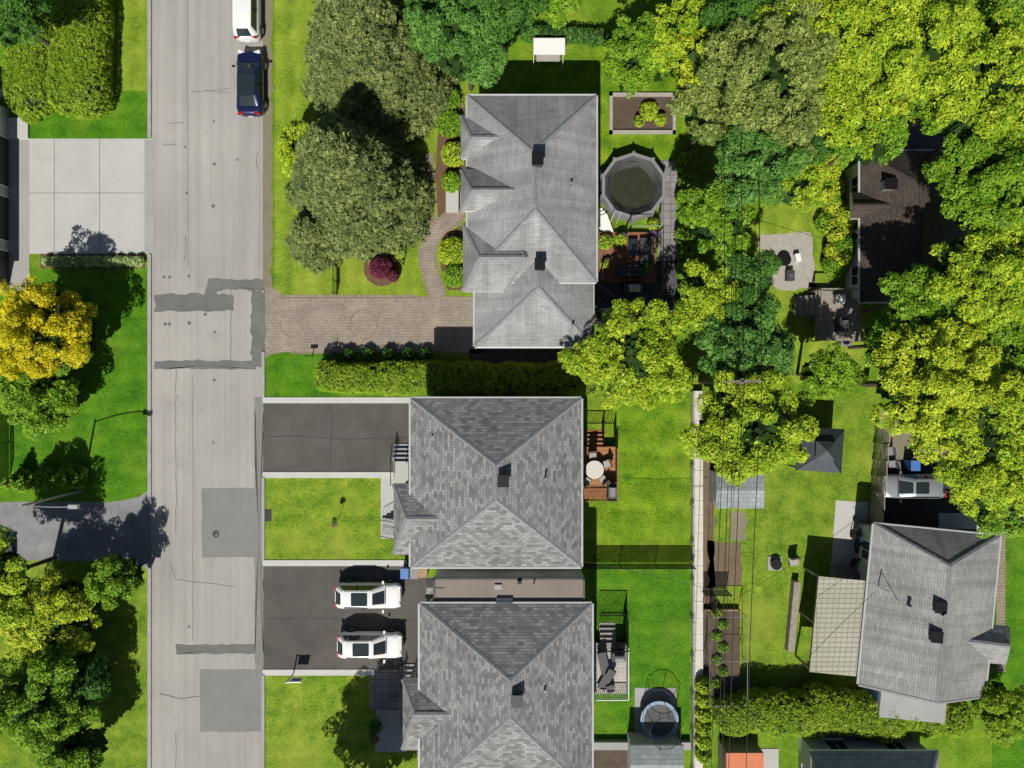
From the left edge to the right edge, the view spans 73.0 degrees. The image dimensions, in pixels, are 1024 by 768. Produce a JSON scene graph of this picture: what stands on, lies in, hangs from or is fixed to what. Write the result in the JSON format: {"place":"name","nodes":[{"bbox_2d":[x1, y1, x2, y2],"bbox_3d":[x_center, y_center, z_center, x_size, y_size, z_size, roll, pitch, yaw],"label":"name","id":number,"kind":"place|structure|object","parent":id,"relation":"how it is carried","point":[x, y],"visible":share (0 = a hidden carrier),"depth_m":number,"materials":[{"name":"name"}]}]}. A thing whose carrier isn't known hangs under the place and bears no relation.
{"place":"outdoors","nodes":[
{"label":"outdoors","id":0,"kind":"place"},
{"bbox_2d":[0,274,97,380],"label":"tree","id":1,"kind":"object","parent":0,"point":[26,318],"visible":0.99,"depth_m":42.84,"materials":[{"name":"yellow plant"}]},
{"bbox_2d":[0,268,146,500],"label":"lawn","id":2,"kind":"structure","parent":0,"point":[102,437],"depth_m":48.00,"materials":[{"name":"green plant"}]},
{"bbox_2d":[20,489,83,508],"bbox_3d":[-27.950,7.372,44.675,4.061,6.650,0.315,-1,90,0],"label":"street light","id":3,"kind":"object","parent":2,"relation":"on","point":[73,506],"visible":0.98,"depth_m":42.59,"materials":[{"name":"grey metal"}]},
{"bbox_2d":[0,560,146,767],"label":"lawn","id":4,"kind":"structure","parent":0,"point":[119,636],"depth_m":48.00,"materials":[{"name":"green plant"}]},
{"bbox_2d":[0,91,150,138],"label":"lawn","id":5,"kind":"structure","parent":0,"point":[126,118],"depth_m":47.99,"materials":[{"name":"green plant"}]},
{"bbox_2d":[0,491,151,569],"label":"driveway","id":6,"kind":"structure","parent":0,"point":[38,538],"depth_m":47.99,"materials":[{"name":"concrete"}]},
{"bbox_2d":[4,539,12,551],"bbox_3d":[-36.667,11.636,47.249,4.524,1.498,2.140,0,90,0],"label":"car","id":7,"kind":"object","parent":6,"relation":"on","point":[10,548],"visible":0.07,"depth_m":47.52,"materials":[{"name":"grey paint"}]},
{"bbox_2d":[32,501,118,559],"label":"pavement cracks","id":8,"kind":"object","parent":6,"relation":"on","point":[85,530],"visible":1,"depth_m":47.98,"materials":[{"name":"grey asphalt"}]},
{"bbox_2d":[99,139,99,253],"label":"concrete joints","id":9,"kind":"object","parent":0,"point":[99,196],"visible":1,"depth_m":47.98,"materials":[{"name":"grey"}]},
{"bbox_2d":[107,0,146,90],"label":"lawn","id":10,"kind":"structure","parent":0,"point":[129,65],"depth_m":48.00,"materials":[{"name":"green plant"}]},
{"bbox_2d":[151,0,262,767],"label":"road","id":11,"kind":"structure","parent":0,"point":[224,237],"depth_m":47.99,"materials":[{"name":"grey asphalt"}]},
{"bbox_2d":[161,0,257,766],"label":"road cracks","id":12,"kind":"object","parent":11,"relation":"on","point":[204,314],"visible":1,"depth_m":47.97,"materials":[{"name":"grey asphalt"}]},
{"bbox_2d":[154,278,265,731],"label":"road patches","id":13,"kind":"object","parent":11,"relation":"on","point":[230,700],"visible":1,"depth_m":47.98,"materials":[{"name":"grey asphalt"}]},
{"bbox_2d":[212,509,271,537],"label":"manholes and drains","id":14,"kind":"object","parent":13,"relation":"on","point":[268,514],"visible":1,"depth_m":47.97,"materials":[{"name":"metal"}]},
{"bbox_2d":[232,0,264,42],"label":"car","id":15,"kind":"object","parent":11,"relation":"on","point":[248,27],"visible":1,"depth_m":46.49,"materials":[{"name":"white paint"}]},
{"bbox_2d":[232,50,267,116],"bbox_3d":[-17.906,-20.551,47.282,2.260,1.432,4.474,0,90,0],"label":"navy car","id":16,"kind":"object","parent":11,"relation":"on","point":[252,66],"visible":1,"depth_m":47.00,"materials":[{"name":"blue paint"}]},
{"bbox_2d":[147,0,410,767],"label":"kerbs","id":17,"kind":"structure","parent":11,"relation":"on","point":[319,672],"depth_m":47.94,"materials":[{"name":"concrete"}]},
{"bbox_2d":[263,0,273,289],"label":"shoulder","id":18,"kind":"object","parent":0,"point":[267,148],"visible":0.93,"depth_m":47.99},
{"bbox_2d":[265,478,404,559],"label":"lawn","id":19,"kind":"structure","parent":0,"point":[305,511],"depth_m":48.00,"materials":[{"name":"green plant"}]},
{"bbox_2d":[265,676,417,767],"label":"lawn","id":20,"kind":"structure","parent":0,"point":[317,722],"depth_m":48.00,"materials":[{"name":"green plant"}]},
{"bbox_2d":[370,670,402,709],"bbox_3d":[-8.584,21.238,47.988,2.516,0.001,2.812,0,90,0],"label":"pad","id":21,"kind":"object","parent":20,"relation":"on","point":[384,685],"visible":0.83,"depth_m":47.99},
{"bbox_2d":[375,710,405,751],"bbox_3d":[-8.399,24.087,47.987,2.146,0.001,2.886,0,90,0],"label":"pad","id":22,"kind":"object","parent":20,"relation":"on","point":[390,734],"visible":0.83,"depth_m":47.99,"materials":[{"name":"grey concrete"}]},
{"bbox_2d":[263,566,426,669],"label":"drive","id":23,"kind":"structure","parent":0,"point":[304,596],"depth_m":47.99,"materials":[{"name":"concrete"}]},
{"bbox_2d":[272,419,414,668],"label":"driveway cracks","id":24,"kind":"object","parent":23,"relation":"on","point":[341,578],"visible":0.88,"depth_m":47.98,"materials":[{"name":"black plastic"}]},
{"bbox_2d":[334,579,401,612],"bbox_3d":[-9.816,14.453,47.159,4.574,1.678,2.180,0,90,0],"label":"suv","id":25,"kind":"object","parent":23,"relation":"on","point":[352,594],"visible":1,"depth_m":46.76,"materials":[{"name":"white paint"}]},
{"bbox_2d":[336,628,402,662],"bbox_3d":[-9.707,17.830,47.159,4.524,1.678,2.180,0,90,0],"label":"suv","id":26,"kind":"object","parent":23,"relation":"on","point":[352,643],"visible":1,"depth_m":46.78,"materials":[{"name":"white paint"}]},
{"bbox_2d":[275,0,468,296],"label":"lawn","id":27,"kind":"structure","parent":0,"point":[292,17],"depth_m":48.00,"materials":[{"name":"green plant"}]},
{"bbox_2d":[393,258,404,264],"bbox_3d":[-7.511,-8.288,46.890,0.780,2.220,0.180,0,90,0],"label":"lantern post","id":28,"kind":"object","parent":27,"relation":"on","point":[395,259],"visible":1,"depth_m":45.98,"materials":[{"name":"black metal"}]},
{"bbox_2d":[422,152,435,226],"bbox_3d":[-5.796,-13.224,47.988,0.892,0.001,5.671,-2,90,0],"label":"bed stone","id":29,"kind":"object","parent":27,"relation":"on","point":[428,163],"visible":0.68,"depth_m":47.99,"materials":[{"name":"grey stone"}]},
{"bbox_2d":[418,191,465,299],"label":"path pavers","id":30,"kind":"object","parent":27,"relation":"on","point":[441,226],"visible":0.88,"depth_m":47.98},
{"bbox_2d":[434,107,465,216],"bbox_3d":[-4.315,-15.294,47.988,2.200,0.001,7.944,0,90,0],"label":"bed","id":31,"kind":"object","parent":27,"relation":"on","point":[442,168],"visible":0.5,"depth_m":47.99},
{"bbox_2d":[441,226,462,289],"bbox_3d":[-4.088,-8.794,47.988,1.746,0.001,4.592,0,90,0],"label":"bed","id":32,"kind":"object","parent":27,"relation":"on","point":[457,232],"visible":0.29,"depth_m":47.99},
{"bbox_2d":[283,0,464,275],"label":"tree","id":33,"kind":"object","parent":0,"point":[359,186],"visible":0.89,"depth_m":42.82,"materials":[{"name":"green plant"}]},
{"bbox_2d":[381,478,393,538],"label":"walk","id":34,"kind":"structure","parent":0,"point":[387,500],"depth_m":47.99,"materials":[{"name":"concrete"}]},
{"bbox_2d":[0,0,840,738],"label":"foliage","id":35,"kind":"object","parent":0,"point":[712,14],"depth_m":41.50,"materials":[{"name":"green plant"}]},
{"bbox_2d":[0,0,1023,764],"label":"trees","id":36,"kind":"object","parent":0,"point":[952,22],"visible":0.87,"depth_m":38.94,"materials":[{"name":"green plant"}]},
{"bbox_2d":[0,0,1023,767],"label":"tree foliage","id":37,"kind":"object","parent":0,"point":[630,354],"visible":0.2,"depth_m":41.02,"materials":[{"name":"plant"}]},
{"bbox_2d":[0,0,1023,668],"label":"tree","id":38,"kind":"object","parent":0,"point":[902,376],"visible":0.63,"depth_m":39.16,"materials":[{"name":"green plant"}]},
{"bbox_2d":[0,0,1023,767],"bbox_3d":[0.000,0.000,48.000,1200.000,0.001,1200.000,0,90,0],"label":"ground","id":39,"kind":"structure","parent":0,"point":[524,72],"depth_m":48.00,"materials":[{"name":"green plant"}]},
{"bbox_2d":[0,89,28,291],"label":"house","id":40,"kind":"structure","parent":39,"relation":"on","point":[14,128],"depth_m":47.68,"materials":[{"name":"grey"}]},
{"bbox_2d":[8,140,28,290],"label":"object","id":41,"kind":"object","parent":39,"relation":"on","point":[18,197],"visible":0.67,"depth_m":47.98,"materials":[{"name":"concrete"}]},
{"bbox_2d":[8,139,153,253],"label":"concrete driveway","id":42,"kind":"structure","parent":39,"relation":"on","point":[63,196],"depth_m":47.99,"materials":[{"name":"grey concrete"}]},
{"bbox_2d":[144,140,153,252],"bbox_3d":[-25.160,-13.024,47.985,0.666,0.001,7.844,0,90,0],"label":"drive apron","id":43,"kind":"object","parent":42,"relation":"on","point":[148,196],"visible":1,"depth_m":47.98,"materials":[{"name":"concrete"}]},
{"bbox_2d":[40,253,144,268],"bbox_3d":[-29.090,-8.510,47.988,7.262,0.001,1.114,0,90,0],"label":"bed","id":44,"kind":"object","parent":39,"relation":"on","point":[82,266],"visible":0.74,"depth_m":47.99,"materials":[{"name":"brown soil"}]},
{"bbox_2d":[41,255,144,267],"bbox_3d":[-28.884,-8.459,47.652,7.189,0.730,0.929,0,90,0],"label":"hosta foliage","id":45,"kind":"object","parent":44,"relation":"on","point":[81,260],"visible":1,"depth_m":47.51,"materials":[{"name":"green plant"}]},
{"bbox_2d":[286,673,303,683],"bbox_3d":[-14.678,20.054,47.200,0.990,1.600,0.080,0,90,0],"label":"yard sign","id":46,"kind":"object","parent":39,"relation":"on","point":[296,680],"visible":1,"depth_m":46.92,"materials":[{"name":"white plastic"}]},
{"bbox_2d":[264,351,340,396],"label":"lawn","id":47,"kind":"structure","parent":39,"relation":"on","point":[288,374],"depth_m":48.00,"materials":[{"name":"green plant"}]},
{"bbox_2d":[263,403,408,471],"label":"drive","id":48,"kind":"structure","parent":39,"relation":"on","point":[355,426],"depth_m":47.99,"materials":[{"name":"concrete"}]},
{"bbox_2d":[331,252,398,743],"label":"mulch rings","id":49,"kind":"object","parent":39,"relation":"on","point":[378,282],"visible":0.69,"depth_m":47.98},
{"bbox_2d":[265,287,482,357],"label":"drive pavers","id":50,"kind":"object","parent":39,"relation":"on","point":[437,325],"visible":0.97,"depth_m":47.99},
{"bbox_2d":[279,295,415,353],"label":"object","id":51,"kind":"object","parent":50,"relation":"on","point":[293,323],"visible":0.99,"depth_m":47.98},
{"bbox_2d":[0,261,855,767],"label":"fences","id":52,"kind":"object","parent":39,"relation":"on","point":[4,455],"visible":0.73,"depth_m":47.24,"materials":[{"name":"wood"}]},
{"bbox_2d":[380,396,582,568],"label":"house","id":53,"kind":"structure","parent":39,"relation":"on","point":[488,482],"depth_m":41.57,"materials":[{"name":"grey"}]},
{"bbox_2d":[390,569,593,767],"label":"house","id":54,"kind":"structure","parent":39,"relation":"on","point":[499,673],"depth_m":41.59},
{"bbox_2d":[0,0,1023,767],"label":"green leaf","id":55,"kind":"object","parent":39,"relation":"on","point":[24,394],"visible":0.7,"depth_m":42.01,"materials":[{"name":"green plant"}]},
{"bbox_2d":[1,0,1023,761],"bbox_3d":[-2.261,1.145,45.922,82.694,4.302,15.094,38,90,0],"label":"hedge foliage","id":56,"kind":"object","parent":39,"relation":"on","point":[993,730],"visible":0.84,"depth_m":46.01,"materials":[{"name":"green plant"}]},
{"bbox_2d":[2,4,1023,767],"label":"tree","id":57,"kind":"object","parent":39,"relation":"on","point":[688,148],"visible":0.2,"depth_m":45.93,"materials":[{"name":"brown plant"}]},
{"bbox_2d":[446,94,597,347],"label":"house","id":58,"kind":"structure","parent":39,"relation":"on","point":[529,190],"depth_m":41.65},
{"bbox_2d":[533,38,564,68],"bbox_3d":[2.479,-22.459,47.009,2.100,1.997,1.246,0,90,0],"label":"garden swing","id":59,"kind":"object","parent":39,"relation":"on","point":[548,49],"visible":1,"depth_m":46.01,"materials":[{"name":"white fabric"}]},
{"bbox_2d":[594,750,626,767],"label":"bed bottom","id":60,"kind":"object","parent":39,"relation":"on","point":[610,758],"visible":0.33,"depth_m":47.99,"materials":[{"name":"soil"}]},
{"bbox_2d":[597,208,663,328],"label":"deck","id":61,"kind":"structure","parent":39,"relation":"on","point":[632,256],"depth_m":47.55,"materials":[{"name":"red wood"}]},
{"bbox_2d":[598,151,666,224],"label":"pool","id":62,"kind":"structure","parent":39,"relation":"on","point":[631,188],"depth_m":47.06,"materials":[{"name":"grey"}]},
{"bbox_2d":[594,93,702,767],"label":"retaining wall","id":63,"kind":"structure","parent":39,"relation":"on","point":[610,744],"depth_m":47.42,"materials":[{"name":"concrete"}]},
{"bbox_2d":[400,459,919,578],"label":"wheelie bins","id":64,"kind":"object","parent":39,"relation":"on","point":[407,571],"visible":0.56,"depth_m":46.92,"materials":[{"name":"blue plastic"}]},
{"bbox_2d":[627,732,939,767],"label":"sheds","id":65,"kind":"object","parent":39,"relation":"on","point":[836,751],"visible":0.86,"depth_m":46.01,"materials":[{"name":"grey"}]},
{"bbox_2d":[784,522,1010,722],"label":"house","id":66,"kind":"structure","parent":39,"relation":"on","point":[920,634],"depth_m":44.74,"materials":[{"name":"grey"}]},
{"bbox_2d":[898,114,945,150],"bbox_3d":[27.520,-16.628,46.592,4.200,2.816,4.200,0,90,0],"label":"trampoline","id":67,"kind":"object","parent":39,"relation":"on","point":[918,138],"visible":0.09,"depth_m":47.11,"materials":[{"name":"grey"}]},
{"bbox_2d":[469,349,581,367],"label":"paved path","id":68,"kind":"structure","parent":0,"point":[498,356],"depth_m":47.99,"materials":[{"name":"grey concrete"}]},
{"bbox_2d":[402,0,810,388],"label":"tree","id":69,"kind":"object","parent":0,"point":[490,65],"visible":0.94,"depth_m":40.22,"materials":[{"name":"green plant"}]},
{"bbox_2d":[581,395,689,562],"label":"lawn","id":70,"kind":"structure","parent":0,"point":[645,518],"depth_m":48.00,"materials":[{"name":"green plant"}]},
{"bbox_2d":[583,422,617,501],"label":"deck","id":71,"kind":"structure","parent":70,"relation":"on","point":[599,469],"depth_m":47.25,"materials":[{"name":"brown wood"}]},
{"bbox_2d":[596,261,681,324],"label":"patio","id":72,"kind":"structure","parent":0,"point":[666,287],"depth_m":47.99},
{"bbox_2d":[589,563,689,739],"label":"lawn","id":73,"kind":"structure","parent":0,"point":[657,609],"depth_m":47.99,"materials":[{"name":"green plant"}]},
{"bbox_2d":[594,608,628,700],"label":"deck","id":74,"kind":"structure","parent":73,"relation":"on","point":[611,674],"depth_m":47.25,"materials":[{"name":"grey wood"}]},
{"bbox_2d":[635,688,675,732],"bbox_3d":[9.953,22.977,47.988,2.886,0.001,3.774,0,90,0],"label":"trampoline pad","id":75,"kind":"object","parent":73,"relation":"on","point":[645,695],"visible":0.33,"depth_m":47.99,"materials":[{"name":"grey concrete"}]},
{"bbox_2d":[639,696,682,750],"bbox_3d":[10.064,22.940,46.692,2.600,2.616,2.617,0,90,0],"label":"trampoline","id":76,"kind":"object","parent":75,"relation":"on","point":[659,719],"visible":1,"depth_m":47.21,"materials":[{"name":"blue"}]},
{"bbox_2d":[595,32,687,164],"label":"lawn","id":77,"kind":"structure","parent":0,"point":[661,146],"depth_m":48.00,"materials":[{"name":"green plant"}]},
{"bbox_2d":[613,97,671,129],"bbox_3d":[9.025,-18.678,47.988,4.346,0.001,2.635,0,90,0],"label":"garden bed","id":78,"kind":"object","parent":77,"relation":"on","point":[626,111],"visible":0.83,"depth_m":47.99,"materials":[{"name":"soil"}]},
{"bbox_2d":[658,160,677,261],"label":"patio path","id":79,"kind":"structure","parent":0,"point":[667,219],"depth_m":47.99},
{"bbox_2d":[665,0,839,162],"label":"tree","id":80,"kind":"object","parent":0,"point":[738,106],"visible":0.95,"depth_m":38.50,"materials":[{"name":"green plant"}]},
{"bbox_2d":[688,0,863,383],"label":"lawn","id":81,"kind":"structure","parent":0,"point":[801,328],"depth_m":48.00,"materials":[{"name":"green plant"}]},
{"bbox_2d":[584,3,869,767],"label":"utility pole and wires","id":82,"kind":"object","parent":81,"relation":"on","point":[740,381],"visible":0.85,"depth_m":39.59,"materials":[{"name":"brown wood"}]},
{"bbox_2d":[758,232,816,290],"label":"patio","id":83,"kind":"structure","parent":81,"relation":"on","point":[791,244],"depth_m":47.99,"materials":[{"name":"stone"}]},
{"bbox_2d":[808,282,832,319],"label":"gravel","id":84,"kind":"structure","parent":81,"relation":"on","point":[819,286],"depth_m":47.99,"materials":[{"name":"grey gravel"}]},
{"bbox_2d":[793,149,968,341],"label":"brown house","id":85,"kind":"structure","parent":81,"relation":"on","point":[902,223],"depth_m":44.51,"materials":[{"name":"brown"}]},
{"bbox_2d":[703,395,874,703],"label":"lawn","id":86,"kind":"structure","parent":0,"point":[799,509],"depth_m":48.00,"materials":[{"name":"green plant"}]},
{"bbox_2d":[703,423,715,603],"bbox_3d":[13.560,8.742,47.988,1.198,0.001,13.016,0,90,0],"label":"dirt strip","id":87,"kind":"object","parent":86,"relation":"on","point":[709,521],"visible":0.49,"depth_m":47.99,"materials":[{"name":"brown soil"}]},
{"bbox_2d":[707,540,741,585],"bbox_3d":[14.742,12.502,47.988,2.457,0.001,3.359,0,90,0],"label":"dirt patch","id":88,"kind":"object","parent":87,"relation":"on","point":[730,556],"visible":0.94,"depth_m":47.99,"materials":[{"name":"brown soil"}]},
{"bbox_2d":[709,470,763,507],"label":"paved patio","id":89,"kind":"structure","parent":86,"relation":"on","point":[747,495],"depth_m":45.73,"materials":[{"name":"grey concrete"}]},
{"bbox_2d":[730,511,747,539],"bbox_3d":[15.745,9.808,47.988,1.308,0.001,2.077,0,90,0],"label":"dirt patch","id":90,"kind":"object","parent":86,"relation":"on","point":[742,525],"visible":0.82,"depth_m":47.99,"materials":[{"name":"brown soil"}]},
{"bbox_2d":[748,584,762,602],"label":"worn lawn","id":91,"kind":"structure","parent":86,"relation":"on","point":[756,592],"depth_m":47.99,"materials":[{"name":"green plant"}]},
{"bbox_2d":[757,517,781,534],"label":"worn lawn","id":92,"kind":"structure","parent":86,"relation":"on","point":[768,526],"depth_m":47.99,"materials":[{"name":"green plant"}]},
{"bbox_2d":[785,656,809,674],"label":"worn lawn","id":93,"kind":"structure","parent":86,"relation":"on","point":[794,663],"depth_m":47.99,"materials":[{"name":"green plant"}]},
{"bbox_2d":[703,253,900,705],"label":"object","id":94,"kind":"object","parent":86,"relation":"on","point":[774,562],"visible":0.88,"depth_m":47.65,"materials":[{"name":"stone"}]},
{"bbox_2d":[798,601,814,627],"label":"worn lawn","id":95,"kind":"structure","parent":86,"relation":"on","point":[807,609],"depth_m":47.99,"materials":[{"name":"green plant"}]},
{"bbox_2d":[784,426,844,472],"bbox_3d":[20.384,4.338,46.325,3.070,3.350,2.972,4,90,0],"label":"gazebo","id":96,"kind":"object","parent":86,"relation":"on","point":[824,448],"visible":0.79,"depth_m":45.43,"materials":[{"name":"metal"}]},
{"bbox_2d":[822,480,839,500],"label":"worn lawn","id":97,"kind":"structure","parent":86,"relation":"on","point":[830,490],"depth_m":47.99,"materials":[{"name":"green plant"}]},
{"bbox_2d":[831,500,867,576],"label":"patio","id":98,"kind":"structure","parent":86,"relation":"on","point":[843,549],"depth_m":47.99,"materials":[{"name":"concrete"}]},
{"bbox_2d":[868,426,889,522],"bbox_3d":[24.948,6.329,47.050,0.163,1.900,6.858,4,90,0],"label":"trellis fence","id":99,"kind":"object","parent":86,"relation":"on","point":[876,501],"visible":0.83,"depth_m":46.98,"materials":[{"name":"brown wood"}]},
{"bbox_2d":[880,409,947,459],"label":"gravel","id":100,"kind":"structure","parent":0,"point":[899,442],"depth_m":47.99,"materials":[{"name":"beige gravel"}]},
{"bbox_2d":[871,459,978,531],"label":"drive","id":101,"kind":"structure","parent":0,"point":[917,512],"depth_m":47.99,"materials":[{"name":"asphalt"}]},
{"bbox_2d":[877,471,946,502],"bbox_3d":[27.342,6.978,47.222,4.424,1.552,2.160,0,90,0],"label":"silver car","id":102,"kind":"object","parent":101,"relation":"on","point":[924,485],"visible":0.74,"depth_m":46.76,"materials":[{"name":"grey paint"}]},
{"bbox_2d":[939,513,1023,528],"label":"walk","id":103,"kind":"structure","parent":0,"point":[954,521],"depth_m":47.98,"materials":[{"name":"concrete"}]},
{"bbox_2d":[996,532,1004,671],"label":"walk","id":104,"kind":"structure","parent":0,"point":[1000,606],"depth_m":47.98,"materials":[{"name":"grey concrete"}]},
{"bbox_2d":[992,531,1023,767],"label":"lawn","id":105,"kind":"structure","parent":0,"point":[1012,677],"depth_m":48.00,"materials":[{"name":"green plant"}]}
]}

